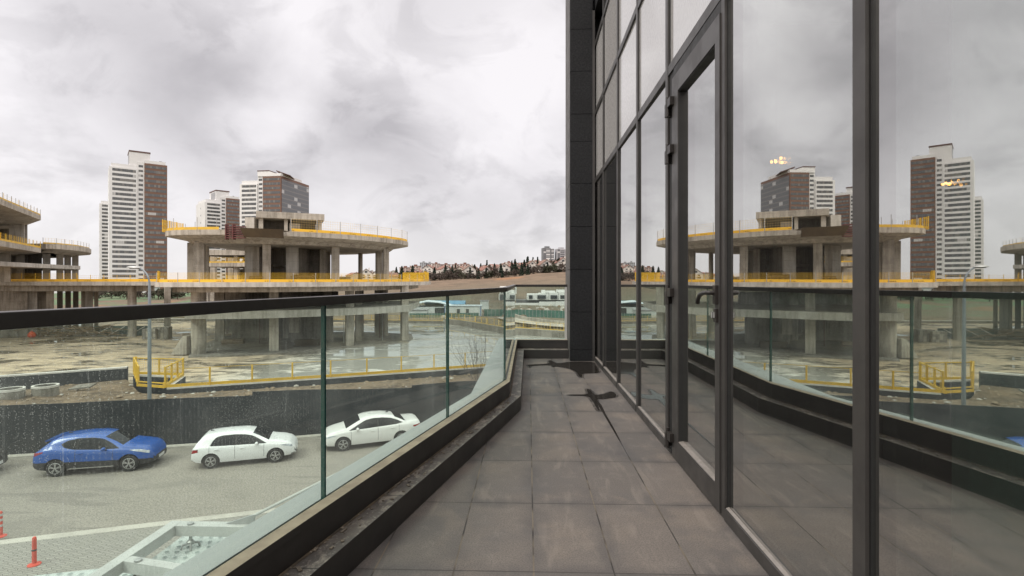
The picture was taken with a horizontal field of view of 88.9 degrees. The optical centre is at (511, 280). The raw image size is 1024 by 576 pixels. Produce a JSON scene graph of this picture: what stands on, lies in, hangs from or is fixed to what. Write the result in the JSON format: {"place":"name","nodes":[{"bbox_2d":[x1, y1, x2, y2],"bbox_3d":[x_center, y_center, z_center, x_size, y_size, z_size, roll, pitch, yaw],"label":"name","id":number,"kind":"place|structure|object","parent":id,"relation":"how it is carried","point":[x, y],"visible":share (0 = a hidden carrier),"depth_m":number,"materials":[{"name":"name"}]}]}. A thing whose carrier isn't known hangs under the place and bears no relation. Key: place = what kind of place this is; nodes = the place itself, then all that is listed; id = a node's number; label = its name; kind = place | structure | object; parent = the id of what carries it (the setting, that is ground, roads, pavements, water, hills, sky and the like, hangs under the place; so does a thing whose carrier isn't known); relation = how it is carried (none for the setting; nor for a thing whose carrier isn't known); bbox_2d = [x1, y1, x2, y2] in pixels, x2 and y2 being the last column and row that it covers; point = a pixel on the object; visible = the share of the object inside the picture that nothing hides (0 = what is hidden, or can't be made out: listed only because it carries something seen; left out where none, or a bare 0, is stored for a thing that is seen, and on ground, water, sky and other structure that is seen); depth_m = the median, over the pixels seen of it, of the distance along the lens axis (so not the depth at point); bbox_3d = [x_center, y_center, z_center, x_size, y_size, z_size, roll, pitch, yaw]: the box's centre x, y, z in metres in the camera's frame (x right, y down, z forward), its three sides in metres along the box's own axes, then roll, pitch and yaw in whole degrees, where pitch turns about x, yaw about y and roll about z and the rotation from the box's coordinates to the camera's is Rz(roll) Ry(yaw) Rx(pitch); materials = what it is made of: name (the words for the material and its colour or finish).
{"place":"outdoors","nodes":[
{"label":"outdoors","id":0,"kind":"place"},
{"bbox_2d":[0,199,170,336],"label":"unfinished building","id":1,"kind":"structure","parent":0,"point":[16,260],"depth_m":88.05,"materials":[{"name":"concrete"}]},
{"bbox_2d":[0,192,40,214],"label":"safety barrier","id":2,"kind":"object","parent":1,"relation":"on","point":[18,204],"visible":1,"depth_m":74.93,"materials":[{"name":"yellow paint"}]},
{"bbox_2d":[0,232,40,247],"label":"safety barrier","id":3,"kind":"object","parent":1,"relation":"on","point":[22,243],"visible":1,"depth_m":76.80,"materials":[{"name":"yellow paint"}]},
{"bbox_2d":[11,273,76,281],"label":"safety barrier","id":4,"kind":"object","parent":1,"relation":"on","point":[33,279],"visible":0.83,"depth_m":84.49,"materials":[{"name":"metal"}]},
{"bbox_2d":[43,238,88,247],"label":"safety barrier","id":5,"kind":"object","parent":1,"relation":"on","point":[48,242],"visible":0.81,"depth_m":90.75,"materials":[{"name":"yellow paint"}]},
{"bbox_2d":[77,275,155,281],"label":"safety barrier","id":6,"kind":"object","parent":1,"relation":"on","point":[115,280],"visible":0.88,"depth_m":84.70,"materials":[{"name":"metal"}]},
{"bbox_2d":[0,513,266,575],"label":"pavement","id":7,"kind":"structure","parent":0,"point":[87,555],"depth_m":14.77,"materials":[{"name":"concrete"}]},
{"bbox_2d":[0,511,6,537],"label":"bollard","id":8,"kind":"object","parent":7,"relation":"on","point":[2,535],"visible":1,"depth_m":15.59,"materials":[{"name":"plastic"}]},
{"bbox_2d":[27,536,41,567],"bbox_3d":[-12.877,7.294,14.078,0.300,0.760,0.300,0,0,0],"label":"bollard","id":9,"kind":"object","parent":7,"relation":"on","point":[35,563],"visible":1,"depth_m":14.04,"materials":[{"name":"plastic"}]},
{"bbox_2d":[0,438,390,539],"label":"road","id":10,"kind":"structure","parent":0,"point":[172,484],"depth_m":19.54,"materials":[{"name":"asphalt"}]},
{"bbox_2d":[0,447,7,464],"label":"parked car","id":11,"kind":"object","parent":10,"relation":"on","point":[3,456],"visible":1,"depth_m":21.45,"materials":[{"name":"silver paint"}]},
{"bbox_2d":[33,428,166,476],"bbox_3d":[-17.017,7.010,21.783,4.289,1.576,2.134,0,0,-13],"label":"parked car","id":12,"kind":"object","parent":10,"relation":"on","point":[59,454],"visible":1,"depth_m":21.09,"materials":[{"name":"blue paint"}]},
{"bbox_2d":[0,508,275,544],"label":"kerb","id":13,"kind":"structure","parent":10,"relation":"on","point":[100,530],"depth_m":16.19,"materials":[{"name":"concrete"}]},
{"bbox_2d":[8,434,320,459],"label":"kerb","id":14,"kind":"structure","parent":10,"relation":"on","point":[169,447],"depth_m":24.18,"materials":[{"name":"stone"}]},
{"bbox_2d":[0,380,477,454],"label":"site fence","id":15,"kind":"object","parent":14,"relation":"on","point":[28,428],"visible":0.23,"depth_m":24.78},
{"bbox_2d":[191,425,297,468],"bbox_3d":[-11.502,7.083,22.715,4.032,1.431,2.048,0,0,-17],"label":"parked car","id":16,"kind":"object","parent":10,"relation":"on","point":[212,448],"visible":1,"depth_m":22.03,"materials":[{"name":"white paint"}]},
{"bbox_2d":[326,410,419,450],"bbox_3d":[-6.759,7.067,25.067,4.545,1.462,2.126,0,0,-23],"label":"parked car","id":17,"kind":"object","parent":10,"relation":"on","point":[371,426],"visible":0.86,"depth_m":24.41,"materials":[{"name":"white paint"}]},
{"bbox_2d":[0,374,478,404],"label":"dirt bank","id":18,"kind":"structure","parent":0,"point":[102,389],"depth_m":30.25,"materials":[{"name":"soil"}]},
{"bbox_2d":[0,386,25,399],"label":"concrete ring","id":19,"kind":"object","parent":18,"relation":"on","point":[13,393],"visible":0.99,"depth_m":27.37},
{"bbox_2d":[31,383,59,396],"bbox_3d":[-25.463,6.021,28.500,1.184,0.585,1.184,0,0,-23],"label":"concrete ring","id":20,"kind":"object","parent":18,"relation":"on","point":[46,390],"visible":0.98,"depth_m":28.16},
{"bbox_2d":[68,383,96,389],"bbox_3d":[-24.843,6.150,30.234,1.250,0.280,0.550,0,0,-29],"label":"stone slab","id":21,"kind":"object","parent":18,"relation":"on","point":[84,386],"depth_m":30.14,"materials":[{"name":"concrete"}]},
{"bbox_2d":[126,266,151,398],"bbox_3d":[-19.641,2.855,27.500,1.295,7.190,0.260,0,0,0],"label":"street lamp","id":22,"kind":"object","parent":18,"relation":"on","point":[149,374],"visible":0.91,"depth_m":27.44,"materials":[{"name":"metal"}]},
{"bbox_2d":[22,374,473,403],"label":"loose stones","id":23,"kind":"object","parent":18,"relation":"on","point":[163,394],"visible":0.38,"depth_m":30.48,"materials":[{"name":"concrete"}]},
{"bbox_2d":[450,323,492,379],"bbox_3d":[-2.188,4.618,33.730,4.464,4.083,2.454,0,0,0],"label":"bare shrub","id":24,"kind":"object","parent":18,"relation":"on","point":[478,368],"visible":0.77,"depth_m":33.47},
{"bbox_2d":[0,321,564,383],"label":"pit floor","id":25,"kind":"structure","parent":0,"point":[26,354],"depth_m":65.42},
{"bbox_2d":[0,366,127,388],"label":"retaining wall","id":26,"kind":"structure","parent":25,"relation":"on","point":[62,378],"depth_m":33.31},
{"bbox_2d":[13,324,126,336],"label":"timber pile","id":27,"kind":"object","parent":25,"relation":"on","point":[78,330],"visible":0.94,"depth_m":87.17,"materials":[{"name":"wood"}]},
{"bbox_2d":[95,326,147,335],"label":"steel props","id":28,"kind":"object","parent":25,"relation":"on","point":[139,330],"visible":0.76,"depth_m":88.59,"materials":[{"name":"metal"}]},
{"bbox_2d":[142,328,157,339],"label":"block stack","id":29,"kind":"object","parent":25,"relation":"on","point":[154,333],"visible":0.73,"depth_m":82.98,"materials":[{"name":"concrete"}]},
{"bbox_2d":[133,374,185,393],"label":"retaining wall","id":30,"kind":"structure","parent":25,"relation":"on","point":[160,378],"depth_m":34.15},
{"bbox_2d":[133,357,183,387],"bbox_3d":[-22.088,5.662,32.827,2.605,1.276,6.066,0,0,-38],"label":"guard rail","id":31,"kind":"object","parent":30,"relation":"on","point":[136,370],"visible":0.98,"depth_m":32.72,"materials":[{"name":"metal"}]},
{"bbox_2d":[153,326,171,338],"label":"block stack","id":32,"kind":"object","parent":25,"relation":"on","point":[164,332],"visible":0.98,"depth_m":83.76,"materials":[{"name":"concrete"}]},
{"bbox_2d":[137,318,444,323],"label":"retaining wall","id":33,"kind":"structure","parent":25,"relation":"on","point":[365,321],"depth_m":115.85,"materials":[{"name":"concrete"}]},
{"bbox_2d":[333,315,442,320],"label":"guard rail","id":34,"kind":"object","parent":33,"relation":"on","point":[371,317],"visible":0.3,"depth_m":114.64,"materials":[{"name":"metal"}]},
{"bbox_2d":[155,211,430,357],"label":"unfinished building","id":35,"kind":"structure","parent":25,"relation":"on","point":[289,254],"depth_m":73.03,"materials":[{"name":"concrete"}]},
{"bbox_2d":[162,219,183,231],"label":"safety barrier","id":36,"kind":"object","parent":35,"relation":"on","point":[168,225],"visible":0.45,"depth_m":67.75,"materials":[{"name":"yellow paint"}]},
{"bbox_2d":[167,218,218,230],"bbox_3d":[-40.976,-6.853,65.655,11.717,1.500,3.463,0,0,40],"label":"safety barrier","id":37,"kind":"object","parent":35,"relation":"on","point":[192,228],"visible":0.61,"depth_m":63.46,"materials":[{"name":"yellow paint"}]},
{"bbox_2d":[221,339,244,344],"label":"timber stack","id":38,"kind":"object","parent":35,"relation":"on","point":[232,341],"visible":1,"depth_m":75.57,"materials":[{"name":"brown wood"}]},
{"bbox_2d":[225,224,245,239],"bbox_3d":[-33.102,-5.775,62.570,2.300,1.850,0.660,0,0,0],"label":"red formwork","id":39,"kind":"object","parent":35,"relation":"on","point":[233,227],"visible":0.95,"depth_m":62.30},
{"bbox_2d":[240,228,288,237],"bbox_3d":[-29.657,-5.600,62.825,5.100,1.200,2.150,0,0,0],"label":"form panel","id":40,"kind":"object","parent":35,"relation":"on","point":[262,233],"visible":1,"depth_m":62.08,"materials":[{"name":"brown wood"}]},
{"bbox_2d":[156,272,423,281],"bbox_3d":[-25.414,-0.327,71.013,37.078,1.150,9.228,0,0,-42],"label":"safety barrier","id":41,"kind":"object","parent":35,"relation":"on","point":[286,280],"visible":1,"depth_m":63.30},
{"bbox_2d":[290,275,314,277],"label":"timber stack","id":42,"kind":"object","parent":35,"relation":"on","point":[296,276],"visible":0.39,"depth_m":72.52,"materials":[{"name":"brown wood"}]},
{"bbox_2d":[294,339,319,345],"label":"timber stack","id":43,"kind":"object","parent":35,"relation":"on","point":[306,342],"visible":1,"depth_m":73.47,"materials":[{"name":"brown wood"}]},
{"bbox_2d":[227,275,400,278],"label":"safety barrier","id":44,"kind":"object","parent":35,"relation":"on","point":[343,276],"visible":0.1,"depth_m":103.59,"materials":[{"name":"metal"}]},
{"bbox_2d":[291,219,406,240],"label":"safety barrier","id":45,"kind":"object","parent":35,"relation":"on","point":[340,232],"visible":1,"depth_m":70.60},
{"bbox_2d":[403,271,428,281],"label":"safety barrier","id":46,"kind":"object","parent":35,"relation":"on","point":[426,276],"visible":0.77,"depth_m":102.33,"materials":[{"name":"metal"}]},
{"bbox_2d":[167,367,483,393],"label":"retaining wall","id":47,"kind":"structure","parent":25,"relation":"on","point":[317,381],"depth_m":33.47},
{"bbox_2d":[164,351,491,387],"bbox_3d":[4.961,5.730,41.067,54.747,1.080,0.416,0,0,-23],"label":"guard rail","id":48,"kind":"object","parent":47,"relation":"on","point":[293,378],"visible":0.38,"depth_m":33.18,"materials":[{"name":"metal"}]},
{"bbox_2d":[445,318,564,337],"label":"retaining wall","id":49,"kind":"structure","parent":25,"relation":"on","point":[534,332],"depth_m":90.41,"materials":[{"name":"concrete"}]},
{"bbox_2d":[449,313,564,330],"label":"guard rail","id":50,"kind":"object","parent":49,"relation":"on","point":[487,321],"visible":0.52,"depth_m":93.59,"materials":[{"name":"metal"}]},
{"bbox_2d":[0,0,565,278],"label":"sky","id":51,"kind":"structure","parent":0,"point":[440,123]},
{"bbox_2d":[54,271,565,329],"bbox_3d":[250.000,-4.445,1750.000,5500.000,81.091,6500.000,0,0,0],"label":"ground","id":52,"kind":"structure","parent":0,"point":[495,302],"depth_m":233.63,"materials":[{"name":"grey soil"}]},
{"bbox_2d":[99,201,107,278],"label":"apartment tower","id":53,"kind":"structure","parent":52,"relation":"on","point":[103,237],"depth_m":496.89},
{"bbox_2d":[104,291,122,298],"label":"hillside tree","id":54,"kind":"object","parent":52,"relation":"on","point":[118,293],"visible":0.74,"depth_m":242.06,"materials":[{"name":"green plant"}]},
{"bbox_2d":[108,150,166,288],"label":"apartment tower","id":55,"kind":"structure","parent":52,"relation":"on","point":[137,199],"depth_m":381.07,"materials":[{"name":"concrete"}]},
{"bbox_2d":[152,290,163,299],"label":"hillside tree","id":56,"kind":"object","parent":52,"relation":"on","point":[158,292],"visible":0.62,"depth_m":228.89,"materials":[{"name":"green plant"}]},
{"bbox_2d":[172,292,190,298],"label":"hillside tree","id":57,"kind":"object","parent":52,"relation":"on","point":[178,294],"visible":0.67,"depth_m":226.07,"materials":[{"name":"green plant"}]},
{"bbox_2d":[196,190,239,278],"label":"apartment tower","id":58,"kind":"structure","parent":52,"relation":"on","point":[222,207],"depth_m":506.46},
{"bbox_2d":[207,250,244,300],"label":"unfinished building","id":59,"kind":"structure","parent":52,"relation":"on","point":[238,269],"depth_m":121.53,"materials":[{"name":"concrete"}]},
{"bbox_2d":[209,257,244,262],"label":"safety barrier","id":60,"kind":"object","parent":59,"relation":"on","point":[227,261],"visible":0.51,"depth_m":120.20,"materials":[{"name":"yellow paint"}]},
{"bbox_2d":[240,170,308,259],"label":"apartment tower","id":61,"kind":"structure","parent":52,"relation":"on","point":[271,191],"depth_m":413.62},
{"bbox_2d":[363,268,372,277],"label":"hillside house","id":62,"kind":"structure","parent":52,"relation":"on","point":[366,272],"depth_m":400.25,"materials":[{"name":"paint"}]},
{"bbox_2d":[409,309,428,312],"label":"site hut","id":63,"kind":"object","parent":52,"relation":"on","point":[419,311],"visible":0.43,"depth_m":124.00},
{"bbox_2d":[422,264,436,272],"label":"hillside house","id":64,"kind":"structure","parent":52,"relation":"on","point":[428,268],"depth_m":420.00,"materials":[{"name":"paint"}]},
{"bbox_2d":[415,300,452,312],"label":"site hall","id":65,"kind":"structure","parent":52,"relation":"on","point":[436,308],"depth_m":128.18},
{"bbox_2d":[436,265,449,273],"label":"hillside house","id":66,"kind":"structure","parent":52,"relation":"on","point":[440,268],"depth_m":400.80,"materials":[{"name":"paint"}]},
{"bbox_2d":[409,312,478,317],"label":"net fence","id":67,"kind":"object","parent":52,"relation":"on","point":[417,315],"visible":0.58,"depth_m":122.77,"materials":[{"name":"green fabric"}]},
{"bbox_2d":[439,271,449,279],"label":"hillside tree","id":68,"kind":"object","parent":52,"relation":"on","point":[447,274],"visible":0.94,"depth_m":345.47,"materials":[{"name":"green plant"}]},
{"bbox_2d":[424,300,465,304],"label":"site hut","id":69,"kind":"object","parent":52,"relation":"on","point":[458,302],"visible":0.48,"depth_m":136.78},
{"bbox_2d":[446,268,456,279],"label":"hillside tree","id":70,"kind":"object","parent":52,"relation":"on","point":[451,274],"visible":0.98,"depth_m":343.34,"materials":[{"name":"green plant"}]},
{"bbox_2d":[444,305,482,315],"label":"site hut","id":71,"kind":"object","parent":52,"relation":"on","point":[465,308],"visible":0.67,"depth_m":126.95,"materials":[{"name":"metal"}]},
{"bbox_2d":[462,264,475,274],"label":"hillside house","id":72,"kind":"structure","parent":52,"relation":"on","point":[466,269],"depth_m":372.34,"materials":[{"name":"paint"}]},
{"bbox_2d":[480,300,488,309],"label":"white kiosk","id":73,"kind":"object","parent":52,"relation":"on","point":[485,303],"visible":0.79,"depth_m":165.00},
{"bbox_2d":[441,304,564,317],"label":"spoil heaps","id":74,"kind":"object","parent":52,"relation":"on","point":[562,308],"visible":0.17,"depth_m":167.80,"materials":[{"name":"soil"}]},
{"bbox_2d":[496,262,510,272],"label":"hillside house","id":75,"kind":"structure","parent":52,"relation":"on","point":[505,267],"depth_m":380.17,"materials":[{"name":"paint"}]},
{"bbox_2d":[499,286,516,299],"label":"hut","id":76,"kind":"object","parent":52,"relation":"on","point":[501,295],"visible":0.38,"depth_m":204.94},
{"bbox_2d":[484,309,564,317],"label":"net fence","id":77,"kind":"object","parent":52,"relation":"on","point":[533,313],"visible":0.57,"depth_m":123.90,"materials":[{"name":"green fabric"}]},
{"bbox_2d":[525,259,536,268],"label":"hillside house","id":78,"kind":"structure","parent":52,"relation":"on","point":[532,263],"depth_m":368.16,"materials":[{"name":"paint"}]},
{"bbox_2d":[515,290,564,305],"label":"villa row","id":79,"kind":"object","parent":52,"relation":"on","point":[547,298],"visible":0.72,"depth_m":190.00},
{"bbox_2d":[515,314,564,323],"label":"ramp wall","id":80,"kind":"structure","parent":52,"relation":"on","point":[539,320],"depth_m":102.88,"materials":[{"name":"concrete"}]},
{"bbox_2d":[537,259,552,271],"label":"hillside house","id":81,"kind":"structure","parent":52,"relation":"on","point":[542,262],"depth_m":360.24,"materials":[{"name":"paint"}]},
{"bbox_2d":[541,246,553,260],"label":"apartment tower","id":82,"kind":"structure","parent":52,"relation":"on","point":[547,252],"depth_m":950.32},
{"bbox_2d":[543,265,553,272],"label":"hillside tree","id":83,"kind":"object","parent":52,"relation":"on","point":[545,269],"visible":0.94,"depth_m":349.23,"materials":[{"name":"green plant"}]},
{"bbox_2d":[554,256,565,269],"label":"hillside house","id":84,"kind":"structure","parent":52,"relation":"on","point":[563,259],"depth_m":352.02,"materials":[{"name":"paint"}]},
{"bbox_2d":[555,247,565,259],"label":"apartment tower","id":85,"kind":"structure","parent":52,"relation":"on","point":[560,252],"depth_m":949.91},
{"bbox_2d":[556,262,565,271],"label":"house","id":86,"kind":"structure","parent":52,"relation":"on","point":[560,266],"depth_m":346.31,"materials":[{"name":"white"}]},
{"bbox_2d":[566,0,1023,575],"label":"office building","id":87,"kind":"structure","parent":52,"relation":"on","point":[794,254],"depth_m":1.66,"materials":[{"name":"glass"},{"name":"aluminium"},{"name":"dark granite"}]},
{"bbox_2d":[46,471,338,575],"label":"glass canopy","id":88,"kind":"object","parent":87,"relation":"attached to","point":[134,561],"visible":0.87,"depth_m":7.41,"materials":[{"name":"paint"}]},
{"bbox_2d":[348,358,768,575],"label":"balcony floor","id":89,"kind":"structure","parent":87,"relation":"on","point":[551,477],"depth_m":2.52,"materials":[{"name":"tile"}]},
{"bbox_2d":[162,338,567,575],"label":"balcony kerb","id":90,"kind":"structure","parent":89,"relation":"on","point":[282,539],"depth_m":2.27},
{"bbox_2d":[0,284,566,499],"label":"glass balustrade","id":91,"kind":"object","parent":90,"relation":"on","point":[20,319],"visible":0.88,"depth_m":1.80,"materials":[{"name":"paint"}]},
{"bbox_2d":[285,400,508,575],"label":"ledge debris","id":92,"kind":"object","parent":90,"relation":"on","point":[299,568],"visible":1,"depth_m":2.41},
{"bbox_2d":[579,389,615,409],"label":"puddle","id":93,"kind":"object","parent":89,"relation":"on","point":[592,396],"visible":1,"depth_m":4.92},
{"bbox_2d":[597,400,627,454],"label":"puddle","id":94,"kind":"object","parent":89,"relation":"on","point":[603,411],"visible":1,"depth_m":4.08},
{"bbox_2d":[595,174,602,363],"bbox_3d":[1.143,-0.141,6.813,0.022,2.398,0.985,0,0,2],"label":"window pane","id":95,"kind":"structure","parent":87,"relation":"in","point":[599,184],"depth_m":6.75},
{"bbox_2d":[595,100,602,176],"bbox_3d":[1.143,-1.810,6.813,0.022,0.900,0.985,0,0,2],"label":"window pane","id":96,"kind":"structure","parent":87,"relation":"in","point":[599,116],"depth_m":6.75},
{"bbox_2d":[595,24,602,108],"bbox_3d":[1.143,-2.735,6.812,0.022,0.910,0.985,0,0,2],"label":"window pane","id":97,"kind":"structure","parent":87,"relation":"in","point":[599,47],"depth_m":6.74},
{"bbox_2d":[605,154,616,379],"bbox_3d":[1.112,-0.141,5.808,0.022,2.398,0.995,0,0,2],"label":"window pane","id":98,"kind":"structure","parent":87,"relation":"in","point":[611,171],"depth_m":5.77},
{"bbox_2d":[605,65,616,161],"bbox_3d":[1.112,-1.810,5.808,0.022,0.900,0.995,0,0,2],"label":"window pane","id":99,"kind":"structure","parent":87,"relation":"in","point":[611,92],"depth_m":5.77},
{"bbox_2d":[605,0,616,83],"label":"window pane","id":100,"kind":"structure","parent":87,"relation":"in","point":[611,13],"depth_m":5.84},
{"bbox_2d":[619,127,635,400],"bbox_3d":[1.081,-0.141,4.821,0.022,2.398,0.950,0,0,2],"label":"window pane","id":101,"kind":"structure","parent":87,"relation":"in","point":[627,152],"depth_m":4.84,"materials":[{"name":"glass"}]},
{"bbox_2d":[619,20,635,140],"bbox_3d":[1.081,-1.810,4.821,0.022,0.900,0.950,0,0,2],"label":"window pane","id":102,"kind":"structure","parent":87,"relation":"in","point":[627,60],"depth_m":4.84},
{"bbox_2d":[619,0,635,47],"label":"window pane","id":103,"kind":"structure","parent":87,"relation":"in","point":[626,7],"depth_m":4.99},
{"bbox_2d":[640,85,664,433],"bbox_3d":[1.051,-0.141,3.872,0.022,2.398,0.919,0,0,1],"label":"window pane","id":104,"kind":"structure","parent":87,"relation":"in","point":[652,124],"depth_m":3.83,"materials":[{"name":"glass"}]},
{"bbox_2d":[640,0,664,108],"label":"window pane","id":105,"kind":"structure","parent":87,"relation":"in","point":[652,12],"depth_m":3.90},
{"bbox_2d":[671,0,710,60],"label":"window pane","id":106,"kind":"structure","parent":87,"relation":"in","point":[685,14],"depth_m":3.11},
{"bbox_2d":[665,13,720,512],"bbox_3d":[0.996,-0.081,2.884,0.140,2.338,0.883,0,0,2],"label":"door","id":107,"kind":"structure","parent":87,"relation":"in","point":[694,105],"depth_m":2.84,"materials":[{"name":"metal"}]},
{"bbox_2d":[729,0,851,575],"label":"window pane","id":108,"kind":"structure","parent":87,"relation":"in","point":[790,61],"depth_m":1.82,"materials":[{"name":"glass"}]},
{"bbox_2d":[874,0,1023,575],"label":"window pane","id":109,"kind":"structure","parent":87,"relation":"in","point":[949,74],"depth_m":1.14,"materials":[{"name":"glass"}]},
{"bbox_2d":[498,317,564,326],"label":"path","id":110,"kind":"structure","parent":0,"point":[519,320],"depth_m":101.31,"materials":[{"name":"concrete"}]},
{"label":"damp patch","id":111,"kind":"structure","parent":0,"visible":0},
{"bbox_2d":[528,360,598,376],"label":"puddle","id":112,"kind":"object","parent":111,"relation":"on","point":[580,368],"visible":1,"depth_m":6.63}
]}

